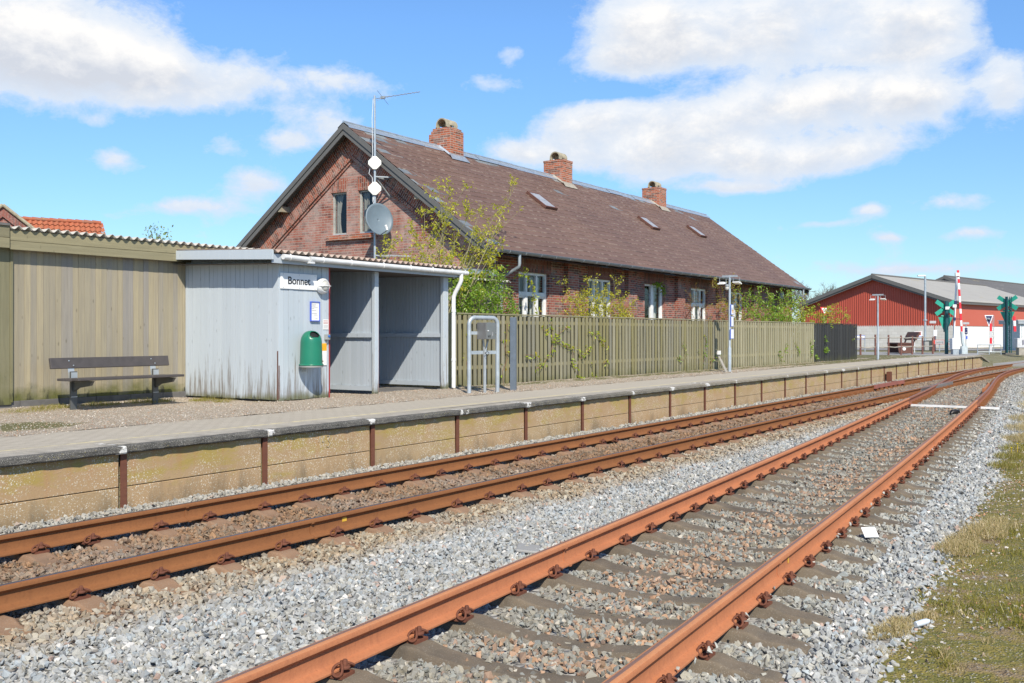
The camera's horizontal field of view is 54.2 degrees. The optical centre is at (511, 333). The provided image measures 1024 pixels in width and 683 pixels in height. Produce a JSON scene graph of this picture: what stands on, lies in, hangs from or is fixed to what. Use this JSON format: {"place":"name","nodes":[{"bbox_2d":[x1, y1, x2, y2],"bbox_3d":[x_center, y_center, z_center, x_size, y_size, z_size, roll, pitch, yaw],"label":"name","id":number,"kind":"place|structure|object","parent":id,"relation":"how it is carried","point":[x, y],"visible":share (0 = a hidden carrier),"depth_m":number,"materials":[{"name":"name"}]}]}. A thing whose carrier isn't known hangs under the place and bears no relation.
{"place":"outdoors","nodes":[
{"label":"outdoors","id":0,"kind":"place"},
{"bbox_2d":[0,334,1023,508],"bbox_3d":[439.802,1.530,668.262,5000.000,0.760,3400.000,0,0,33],"label":"ground","id":1,"kind":"structure","parent":0,"point":[995,357],"depth_m":54.31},
{"bbox_2d":[0,203,105,233],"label":"tiled house","id":2,"kind":"structure","parent":1,"relation":"on","point":[10,216],"depth_m":42.36,"materials":[{"name":"tile"}]},
{"bbox_2d":[49,356,183,409],"bbox_3d":[-5.897,0.770,15.200,0.654,0.841,2.050,0,0,33],"label":"bench","id":3,"kind":"object","parent":1,"relation":"on","point":[76,383],"visible":0.88,"depth_m":15.15,"materials":[{"name":"brown wood"}]},
{"bbox_2d":[0,222,259,407],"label":"shed","id":4,"kind":"structure","parent":1,"relation":"on","point":[68,294],"depth_m":15.50,"materials":[{"name":"brown wood"}]},
{"bbox_2d":[144,221,172,240],"bbox_3d":[-11.768,-1.280,32.956,1.448,4.869,1.404,0,0,33],"label":"tree","id":5,"kind":"object","parent":1,"relation":"on","point":[158,236],"visible":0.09,"depth_m":32.95,"materials":[{"name":"green plant"}]},
{"bbox_2d":[171,249,468,401],"bbox_3d":[-3.327,-0.124,18.270,2.615,2.627,5.095,0,0,33],"label":"waiting shelter","id":6,"kind":"object","parent":1,"relation":"on","point":[249,323],"visible":0.96,"depth_m":16.86,"materials":[{"name":"blue paint"}]},
{"bbox_2d":[280,273,316,289],"bbox_3d":[-3.448,-0.849,16.189,0.018,0.253,0.805,0,0,33],"label":"station sign","id":7,"kind":"object","parent":6,"relation":"attached to","point":[298,281],"visible":1,"depth_m":16.17,"materials":[{"name":"white metal"}]},
{"bbox_2d":[299,331,323,371],"bbox_3d":[-3.250,0.277,16.181,0.400,0.666,0.400,0,0,33],"label":"litter bin","id":8,"kind":"object","parent":6,"relation":"attached to","point":[310,349],"visible":1,"depth_m":16.04,"materials":[{"name":"green plastic"}]},
{"bbox_2d":[310,301,319,320],"bbox_3d":[-3.247,-0.372,16.485,0.030,0.325,0.210,0,0,33],"label":"notice board","id":9,"kind":"object","parent":6,"relation":"attached to","point":[314,311],"visible":1,"depth_m":16.47,"materials":[{"name":"paper"}]},
{"bbox_2d":[316,278,330,293],"bbox_3d":[-3.106,-0.795,16.577,0.164,0.264,0.264,0,0,33],"label":"wall lamp","id":10,"kind":"object","parent":6,"relation":"attached to","point":[323,286],"visible":1,"depth_m":16.52,"materials":[{"name":"white plastic"}]},
{"bbox_2d":[322,343,326,364],"bbox_3d":[-3.130,0.338,16.678,0.011,0.365,0.102,0,0,33],"label":"label plate","id":11,"kind":"object","parent":6,"relation":"attached to","point":[324,351],"visible":0.86,"depth_m":16.68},
{"bbox_2d":[323,319,328,329],"bbox_3d":[-3.112,-0.160,16.713,0.004,0.170,0.130,0,0,33],"label":"notice sheet","id":12,"kind":"object","parent":6,"relation":"attached to","point":[325,324],"visible":1,"depth_m":16.71,"materials":[{"name":"paper"}]},
{"bbox_2d":[324,334,329,343],"bbox_3d":[-3.077,0.084,16.699,0.078,0.157,0.085,0,0,33],"label":"call button box","id":13,"kind":"object","parent":6,"relation":"attached to","point":[326,337],"visible":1,"depth_m":16.67,"materials":[{"name":"grey plastic"}]},
{"bbox_2d":[375,174,523,314],"bbox_3d":[-1.126,-1.355,22.933,2.572,4.997,4.790,0,0,33],"label":"young tree","id":14,"kind":"object","parent":1,"relation":"on","point":[450,260],"visible":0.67,"depth_m":22.37,"materials":[{"name":"green plant"}]},
{"bbox_2d":[0,355,923,436],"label":"gravel","id":15,"kind":"structure","parent":1,"relation":"on","point":[294,404],"depth_m":15.60,"materials":[{"name":"grey gravel"}]},
{"bbox_2d":[0,396,220,412],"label":"grass tuft","id":16,"kind":"object","parent":15,"relation":"on","point":[205,398],"visible":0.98,"depth_m":15.32,"materials":[{"name":"green plant"}]},
{"bbox_2d":[214,398,270,402],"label":"grass tuft","id":17,"kind":"object","parent":15,"relation":"on","point":[225,400],"visible":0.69,"depth_m":16.29,"materials":[{"name":"green plant"}]},
{"bbox_2d":[467,315,498,392],"bbox_3d":[-0.497,0.400,18.922,0.282,1.500,0.755,0,0,44],"label":"meter stand","id":18,"kind":"object","parent":15,"relation":"on","point":[487,331],"visible":0.98,"depth_m":18.89,"materials":[{"name":"metal"}]},
{"bbox_2d":[486,323,494,338],"bbox_3d":[-0.401,-0.058,18.879,0.011,0.303,0.290,0,0,33],"label":"cabinet door","id":19,"kind":"structure","parent":18,"relation":"in","point":[489,326],"depth_m":18.86,"materials":[{"name":"metal"}]},
{"bbox_2d":[510,317,516,390],"bbox_3d":[0.027,0.410,19.795,0.113,1.480,0.113,0,0,13],"label":"post","id":20,"kind":"object","parent":15,"relation":"on","point":[513,353],"visible":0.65,"depth_m":19.74,"materials":[{"name":"grey metal"}]},
{"bbox_2d":[716,351,727,371],"bbox_3d":[6.162,0.823,29.346,0.209,0.667,0.418,0,0,73],"label":"leaning board","id":21,"kind":"object","parent":15,"relation":"on","point":[718,353],"visible":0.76,"depth_m":29.29,"materials":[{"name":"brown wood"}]},
{"bbox_2d":[809,302,854,327],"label":"bush","id":22,"kind":"object","parent":15,"relation":"on","point":[823,318],"visible":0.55,"depth_m":40.72,"materials":[{"name":"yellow plant"}]},
{"bbox_2d":[0,356,956,453],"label":"platform","id":23,"kind":"structure","parent":1,"relation":"on","point":[10,444],"depth_m":13.51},
{"bbox_2d":[448,268,510,313],"bbox_3d":[-2.072,-0.175,23.332,2.885,2.650,3.106,0,0,33],"label":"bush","id":24,"kind":"object","parent":1,"relation":"on","point":[451,282],"visible":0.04,"depth_m":23.09,"materials":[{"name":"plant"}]},
{"bbox_2d":[470,264,505,281],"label":"vine","id":25,"kind":"object","parent":24,"relation":"attached to","point":[488,271],"visible":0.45,"depth_m":23.37,"materials":[{"name":"green plant"}]},
{"bbox_2d":[448,265,520,315],"bbox_3d":[-0.720,-0.216,22.583,1.319,2.708,3.055,0,0,22],"label":"bush","id":26,"kind":"object","parent":1,"relation":"on","point":[467,306],"visible":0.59,"depth_m":22.51,"materials":[{"name":"green plant"}]},
{"bbox_2d":[0,366,1023,682],"bbox_3d":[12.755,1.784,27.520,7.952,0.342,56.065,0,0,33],"label":"ballast","id":27,"kind":"structure","parent":1,"relation":"on","point":[576,514],"depth_m":7.48,"materials":[{"name":"gravel"}]},
{"bbox_2d":[0,355,989,527],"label":"platform wall","id":28,"kind":"structure","parent":27,"relation":"on","point":[38,474],"depth_m":12.06,"materials":[{"name":"concrete"}]},
{"bbox_2d":[0,362,1023,639],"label":"railway track","id":29,"kind":"structure","parent":27,"relation":"on","point":[74,588],"depth_m":9.51,"materials":[{"name":"rusty steel"}]},
{"bbox_2d":[516,543,540,553],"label":"grey slab","id":30,"kind":"structure","parent":27,"relation":"on","point":[530,548],"depth_m":8.16,"materials":[{"name":"grey concrete"}]},
{"bbox_2d":[216,368,1020,682],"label":"railway track","id":31,"kind":"structure","parent":27,"relation":"on","point":[398,634],"depth_m":6.79,"materials":[{"name":"brown metal"}]},
{"bbox_2d":[676,425,959,669],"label":"stray stones","id":32,"kind":"object","parent":31,"relation":"on","point":[737,627],"visible":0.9,"depth_m":6.83,"materials":[{"name":"grey stone"}]},
{"bbox_2d":[861,527,878,537],"bbox_3d":[3.097,1.715,8.652,0.133,0.072,0.086,0,0,-8],"label":"plastic card","id":33,"kind":"object","parent":27,"relation":"on","point":[869,531],"visible":1,"depth_m":8.65,"materials":[{"name":"white plastic"}]},
{"bbox_2d":[817,366,1023,408],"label":"railway turnout","id":34,"kind":"object","parent":27,"relation":"on","point":[939,388],"visible":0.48,"depth_m":30.06,"materials":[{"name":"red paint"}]},
{"bbox_2d":[949,409,959,414],"bbox_3d":[9.740,1.713,21.988,0.312,0.121,0.120,0,0,-24],"label":"shoe","id":35,"kind":"object","parent":27,"relation":"on","point":[954,411],"visible":0.83,"depth_m":21.93,"materials":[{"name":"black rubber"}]},
{"bbox_2d":[911,404,999,408],"bbox_3d":[10.372,1.725,23.821,2.250,0.050,0.055,0,0,33],"label":"white plank","id":36,"kind":"object","parent":27,"relation":"on","point":[946,406],"visible":0.64,"depth_m":23.78,"materials":[{"name":"paint"}]},
{"bbox_2d":[236,118,811,363],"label":"station house","id":37,"kind":"structure","parent":1,"relation":"on","point":[561,225],"depth_m":28.19,"materials":[{"name":"brick"}]},
{"bbox_2d":[333,192,346,234],"bbox_3d":[-4.564,-3.204,26.808,0.540,1.149,0.150,0,0,33],"label":"gable window","id":38,"kind":"structure","parent":37,"relation":"in","point":[340,198],"depth_m":26.92,"materials":[{"name":"white"}]},
{"bbox_2d":[360,190,372,232],"bbox_3d":[-3.766,-3.204,26.283,0.530,1.149,0.150,0,0,33],"label":"gable window","id":39,"kind":"structure","parent":37,"relation":"in","point":[366,195],"depth_m":26.38,"materials":[{"name":"white wood"}]},
{"bbox_2d":[369,90,419,257],"bbox_3d":[-2.897,-3.994,25.126,1.390,4.189,0.798,0,0,33],"label":"aerial mast","id":40,"kind":"object","parent":37,"relation":"attached to","point":[380,177],"visible":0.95,"depth_m":25.27,"materials":[{"name":"grey metal"}]},
{"bbox_2d":[368,182,380,194],"bbox_3d":[-3.464,-3.670,25.241,0.330,0.330,0.050,0,0,-4],"label":"panel antenna","id":41,"kind":"object","parent":40,"relation":"attached to","point":[374,188],"visible":1,"depth_m":25.22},
{"bbox_2d":[368,156,380,168],"bbox_3d":[-3.464,-4.320,25.241,0.330,0.330,0.050,0,0,-4],"label":"panel antenna","id":42,"kind":"object","parent":40,"relation":"attached to","point":[374,162],"visible":1,"depth_m":25.22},
{"bbox_2d":[366,203,392,234],"bbox_3d":[-3.333,-2.888,25.039,0.603,0.822,0.686,0,0,4],"label":"satellite dish","id":43,"kind":"object","parent":40,"relation":"attached to","point":[379,219],"visible":1,"depth_m":25.16,"materials":[{"name":"grey metal"}]},
{"bbox_2d":[514,266,541,313],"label":"vine","id":44,"kind":"object","parent":37,"relation":"hanging from","point":[533,287],"visible":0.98,"depth_m":25.28,"materials":[{"name":"green plant"}]},
{"bbox_2d":[519,272,545,316],"bbox_3d":[0.189,-0.605,26.416,0.852,2.410,2.000,0,0,33],"label":"window","id":45,"kind":"structure","parent":37,"relation":"in","point":[523,294],"depth_m":26.39,"materials":[{"name":"white paint"}]},
{"bbox_2d":[588,278,609,318],"bbox_3d":[2.199,-0.605,29.469,0.852,2.410,2.000,0,0,33],"label":"window","id":46,"kind":"structure","parent":37,"relation":"in","point":[600,286],"depth_m":29.42,"materials":[{"name":"white paint"}]},
{"bbox_2d":[645,284,661,319],"bbox_3d":[4.435,-0.402,32.313,0.230,2.404,1.498,0,0,33],"label":"glazed door","id":47,"kind":"structure","parent":37,"relation":"in","point":[652,291],"depth_m":32.78,"materials":[{"name":"white paint"}]},
{"bbox_2d":[652,282,665,294],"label":"vine","id":48,"kind":"object","parent":37,"relation":"attached to","point":[657,284],"visible":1,"depth_m":32.37,"materials":[{"name":"green plant"}]},
{"bbox_2d":[691,288,704,320],"bbox_3d":[6.447,-0.652,35.364,0.236,1.904,1.498,0,0,33],"label":"window","id":49,"kind":"structure","parent":37,"relation":"in","point":[696,312],"depth_m":35.50,"materials":[{"name":"white paint"}]},
{"bbox_2d":[731,292,741,318],"bbox_3d":[8.454,-0.402,38.419,0.230,2.404,1.498,0,0,33],"label":"glazed door","id":50,"kind":"structure","parent":37,"relation":"in","point":[740,305],"depth_m":38.89,"materials":[{"name":"white paint"}]},
{"bbox_2d":[768,296,777,322],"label":"walled up window","id":51,"kind":"structure","parent":37,"relation":"in","point":[775,297],"depth_m":42.24,"materials":[{"name":"brick"}]},
{"bbox_2d":[778,291,783,298],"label":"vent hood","id":52,"kind":"object","parent":37,"relation":"attached to","point":[780,294],"visible":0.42,"depth_m":42.16,"materials":[{"name":"grey metal"}]},
{"bbox_2d":[448,312,727,386],"bbox_3d":[2.686,0.408,25.720,0.220,1.683,14.008,0,0,35],"label":"picket fence","id":53,"kind":"object","parent":1,"relation":"on","point":[641,346],"visible":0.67,"depth_m":24.47,"materials":[{"name":"brown wood"}]},
{"bbox_2d":[463,323,509,383],"bbox_3d":[-0.538,0.406,20.964,0.187,1.319,1.570,0,0,35],"label":"vine","id":54,"kind":"object","parent":53,"relation":"attached to","point":[505,350],"visible":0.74,"depth_m":21.52,"materials":[{"name":"green plant"}]},
{"bbox_2d":[535,318,581,377],"bbox_3d":[1.122,0.377,23.254,0.283,1.494,1.950,0,0,35],"label":"vine","id":55,"kind":"object","parent":53,"relation":"attached to","point":[565,346],"visible":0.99,"depth_m":23.08,"materials":[{"name":"green plant"}]},
{"bbox_2d":[526,351,609,378],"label":"vine","id":56,"kind":"object","parent":53,"relation":"attached to","point":[581,378],"visible":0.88,"depth_m":22.50,"materials":[{"name":"green plant"}]},
{"bbox_2d":[577,329,608,358],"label":"vine","id":57,"kind":"object","parent":53,"relation":"attached to","point":[591,345],"visible":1,"depth_m":24.41,"materials":[{"name":"green plant"}]},
{"bbox_2d":[677,335,720,365],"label":"vine","id":58,"kind":"object","parent":53,"relation":"attached to","point":[698,352],"visible":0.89,"depth_m":29.80,"materials":[{"name":"green plant"}]},
{"bbox_2d":[553,273,637,318],"bbox_3d":[2.446,-0.284,26.789,1.143,2.841,4.540,0,0,33],"label":"bush","id":59,"kind":"object","parent":1,"relation":"on","point":[621,311],"visible":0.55,"depth_m":26.69,"materials":[{"name":"green plant"}]},
{"bbox_2d":[682,284,710,362],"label":"bush","id":60,"kind":"object","parent":1,"relation":"on","point":[695,306],"visible":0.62,"depth_m":33.52,"materials":[{"name":"green plant"}]},
{"bbox_2d":[703,281,725,319],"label":"bush","id":61,"kind":"object","parent":1,"relation":"on","point":[716,303],"visible":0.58,"depth_m":34.62,"materials":[{"name":"green plant"}]},
{"bbox_2d":[717,275,741,371],"bbox_3d":[6.416,-0.239,29.476,0.660,2.981,0.260,0,0,33],"label":"lamp post","id":62,"kind":"object","parent":1,"relation":"on","point":[728,286],"visible":0.99,"depth_m":29.48,"materials":[{"name":"grey metal"}]},
{"bbox_2d":[730,316,733,326],"bbox_3d":[6.495,-0.370,29.524,0.026,0.300,0.200,0,0,33],"label":"timetable","id":63,"kind":"object","parent":62,"relation":"attached to","point":[731,321],"visible":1,"depth_m":29.49,"materials":[{"name":"white paper"}]},
{"bbox_2d":[730,304,733,314],"bbox_3d":[6.495,-0.720,29.517,0.028,0.300,0.200,0,0,33],"label":"timetable","id":64,"kind":"object","parent":62,"relation":"attached to","point":[731,309],"visible":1,"depth_m":29.45,"materials":[{"name":"white paper"}]},
{"bbox_2d":[730,329,733,338],"bbox_3d":[6.496,-0.005,29.531,0.026,0.290,0.250,0,0,33],"label":"timetable","id":65,"kind":"object","parent":62,"relation":"attached to","point":[731,333],"visible":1,"depth_m":29.50,"materials":[{"name":"white paper"}]},
{"bbox_2d":[709,273,749,321],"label":"bush","id":66,"kind":"object","parent":1,"relation":"on","point":[726,304],"visible":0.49,"depth_m":34.92,"materials":[{"name":"green plant"}]},
{"bbox_2d":[724,320,813,367],"bbox_3d":[9.052,0.408,34.706,0.220,1.683,8.257,0,0,35],"label":"picket fence","id":67,"kind":"object","parent":1,"relation":"on","point":[757,343],"visible":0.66,"depth_m":34.19,"materials":[{"name":"brown wood"}]},
{"bbox_2d":[778,340,814,361],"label":"vine","id":68,"kind":"object","parent":67,"relation":"attached to","point":[797,350],"visible":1,"depth_m":36.31,"materials":[{"name":"green plant"}]},
{"bbox_2d":[733,284,805,362],"bbox_3d":[9.765,-0.328,37.127,1.387,2.938,6.890,0,0,33],"label":"bush","id":69,"kind":"object","parent":1,"relation":"on","point":[779,319],"visible":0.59,"depth_m":36.57,"materials":[{"name":"green plant"}]},
{"bbox_2d":[777,294,814,342],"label":"bush","id":70,"kind":"object","parent":1,"relation":"on","point":[801,317],"visible":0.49,"depth_m":38.37,"materials":[{"name":"green plant"}]},
{"bbox_2d":[792,279,819,317],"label":"bare tree","id":71,"kind":"object","parent":1,"relation":"on","point":[795,294],"visible":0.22,"depth_m":112.11,"materials":[{"name":"brown plant"}]},
{"bbox_2d":[796,282,835,302],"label":"bare tree","id":72,"kind":"object","parent":1,"relation":"on","point":[822,290],"visible":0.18,"depth_m":118.08,"materials":[{"name":"brown plant"}]},
{"bbox_2d":[809,323,857,361],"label":"picket fence","id":73,"kind":"object","parent":1,"relation":"on","point":[840,344],"visible":0.71,"depth_m":40.05,"materials":[{"name":"black wood"}]},
{"bbox_2d":[815,335,854,358],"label":"vine","id":74,"kind":"object","parent":73,"relation":"attached to","point":[825,351],"visible":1,"depth_m":38.90,"materials":[{"name":"green plant"}]},
{"bbox_2d":[869,294,885,359],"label":"lamp post","id":75,"kind":"object","parent":1,"relation":"on","point":[878,295],"visible":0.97,"depth_m":43.39,"materials":[{"name":"grey metal"}]},
{"bbox_2d":[857,334,933,354],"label":"post and rail fence","id":76,"kind":"object","parent":1,"relation":"on","point":[888,346],"visible":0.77,"depth_m":55.39,"materials":[{"name":"brown wood"}]},
{"bbox_2d":[793,347,1002,348],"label":"kerb","id":77,"kind":"structure","parent":1,"relation":"on","point":[968,348],"depth_m":78.71,"materials":[{"name":"concrete"}]},
{"bbox_2d":[797,273,1023,346],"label":"barn","id":78,"kind":"structure","parent":1,"relation":"on","point":[901,309],"depth_m":87.62,"materials":[{"name":"red wood"}]},
{"bbox_2d":[917,275,926,340],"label":"street lamp","id":79,"kind":"object","parent":1,"relation":"on","point":[924,319],"visible":0.93,"depth_m":72.93,"materials":[{"name":"white metal"}]},
{"bbox_2d":[923,341,928,349],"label":"wheelie bin","id":80,"kind":"object","parent":1,"relation":"on","point":[925,343],"visible":0.83,"depth_m":69.80,"materials":[{"name":"white plastic"}]},
{"bbox_2d":[926,340,931,349],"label":"wheelie bin","id":81,"kind":"object","parent":1,"relation":"on","point":[930,344],"visible":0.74,"depth_m":69.80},
{"bbox_2d":[929,321,935,350],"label":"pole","id":82,"kind":"object","parent":1,"relation":"on","point":[934,322],"visible":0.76,"depth_m":68.02,"materials":[{"name":"white metal"}]},
{"bbox_2d":[933,330,936,351],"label":"sign back","id":83,"kind":"object","parent":1,"relation":"on","point":[935,333],"visible":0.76,"depth_m":66.50,"materials":[{"name":"white metal"}]},
{"bbox_2d":[934,340,943,351],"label":"arrow sign","id":84,"kind":"object","parent":1,"relation":"on","point":[939,342],"visible":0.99,"depth_m":65.97,"materials":[{"name":"white metal"}]},
{"bbox_2d":[963,322,968,338],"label":"street name sign","id":85,"kind":"object","parent":1,"relation":"on","point":[966,330],"visible":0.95,"depth_m":67.97,"materials":[{"name":"white metal"}]},
{"bbox_2d":[936,275,1023,296],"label":"barn","id":86,"kind":"structure","parent":1,"relation":"on","point":[1017,289],"depth_m":114.62,"materials":[{"name":"grey metal"}]},
{"bbox_2d":[985,315,993,351],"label":"triangle signal","id":87,"kind":"object","parent":1,"relation":"on","point":[989,318],"visible":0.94,"depth_m":61.78,"materials":[{"name":"white metal"}]},
{"bbox_2d":[996,295,1017,354],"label":"crossing signal","id":88,"kind":"object","parent":1,"relation":"on","point":[1007,315],"visible":0.99,"depth_m":61.49,"materials":[{"name":"green metal"}]},
{"bbox_2d":[998,320,1023,349],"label":"hut","id":89,"kind":"object","parent":1,"relation":"on","point":[1019,333],"visible":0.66,"depth_m":70.03,"materials":[{"name":"white paint"}]},
{"bbox_2d":[1013,316,1023,354],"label":"level crossing barrier","id":90,"kind":"object","parent":1,"relation":"on","point":[1019,344],"visible":1,"depth_m":59.28,"materials":[{"name":"metal"}]},
{"bbox_2d":[0,0,1023,333],"label":"sky","id":91,"kind":"structure","parent":0,"point":[843,142],"materials":[{"name":"blue"}]},
{"bbox_2d":[793,348,1015,350],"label":"side street","id":92,"kind":"structure","parent":0,"point":[936,349],"depth_m":73.23,"materials":[{"name":"grey asphalt"}]},
{"bbox_2d":[793,351,1023,366],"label":"road","id":93,"kind":"structure","parent":0,"point":[1020,364],"depth_m":56.39,"materials":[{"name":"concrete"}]},
{"bbox_2d":[887,332,920,352],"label":"bench","id":94,"kind":"object","parent":93,"relation":"on","point":[906,349],"visible":0.81,"depth_m":58.44,"materials":[{"name":"brown wood"}]},
{"bbox_2d":[914,331,921,352],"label":"information board","id":95,"kind":"object","parent":93,"relation":"on","point":[920,335],"visible":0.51,"depth_m":62.48,"materials":[{"name":"white metal"}]},
{"bbox_2d":[935,300,953,353],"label":"crossing signal","id":96,"kind":"object","parent":93,"relation":"on","point":[945,319],"visible":0.88,"depth_m":57.61,"materials":[{"name":"teal paint"}]},
{"bbox_2d":[950,270,967,354],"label":"level crossing barrier","id":97,"kind":"object","parent":93,"relation":"on","point":[956,348],"visible":1,"depth_m":56.80,"materials":[{"name":"white metal"}]},
{"bbox_2d":[977,344,1001,354],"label":"guard rail","id":98,"kind":"object","parent":93,"relation":"on","point":[989,347],"visible":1,"depth_m":58.98,"materials":[{"name":"white metal"}]},
{"bbox_2d":[869,433,1023,682],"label":"verge","id":99,"kind":"structure","parent":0,"point":[993,671],"depth_m":6.25,"materials":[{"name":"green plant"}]},
{"bbox_2d":[859,607,939,639],"bbox_3d":[2.442,1.790,6.250,0.878,0.080,0.311,0,0,-41],"label":"grass tuft","id":100,"kind":"object","parent":99,"relation":"on","point":[898,624],"visible":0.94,"depth_m":6.19,"materials":[{"name":"beige plant"}]},
{"bbox_2d":[913,618,930,626],"bbox_3d":[2.575,1.812,6.278,0.135,0.039,0.040,0,0,-30],"label":"bottle","id":101,"kind":"object","parent":99,"relation":"on","point":[922,622],"visible":1,"depth_m":6.26,"materials":[{"name":"white plastic"}]},
{"bbox_2d":[862,434,1023,679],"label":"verge pebbles","id":102,"kind":"object","parent":99,"relation":"on","point":[969,608],"visible":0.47,"depth_m":7.53,"materials":[{"name":"stone"}]},
{"bbox_2d":[929,464,1020,668],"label":"verge weeds","id":103,"kind":"object","parent":99,"relation":"on","point":[936,655],"visible":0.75,"depth_m":5.66,"materials":[{"name":"green plant"}]},
{"bbox_2d":[934,515,1021,555],"bbox_3d":[4.190,1.747,8.970,0.523,0.145,1.979,0,0,37],"label":"grass tuft","id":104,"kind":"object","parent":99,"relation":"on","point":[957,540],"visible":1,"depth_m":8.91,"materials":[{"name":"beige plant"}]},
{"bbox_2d":[986,441,1023,468],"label":"grass tuft","id":105,"kind":"object","parent":99,"relation":"on","point":[1013,455],"visible":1,"depth_m":14.66,"materials":[{"name":"yellow"}]},
{"bbox_2d":[1001,391,1023,442],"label":"grass tuft","id":106,"kind":"object","parent":99,"relation":"on","point":[1015,437],"visible":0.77,"depth_m":18.94,"materials":[{"name":"beige"}]}
]}

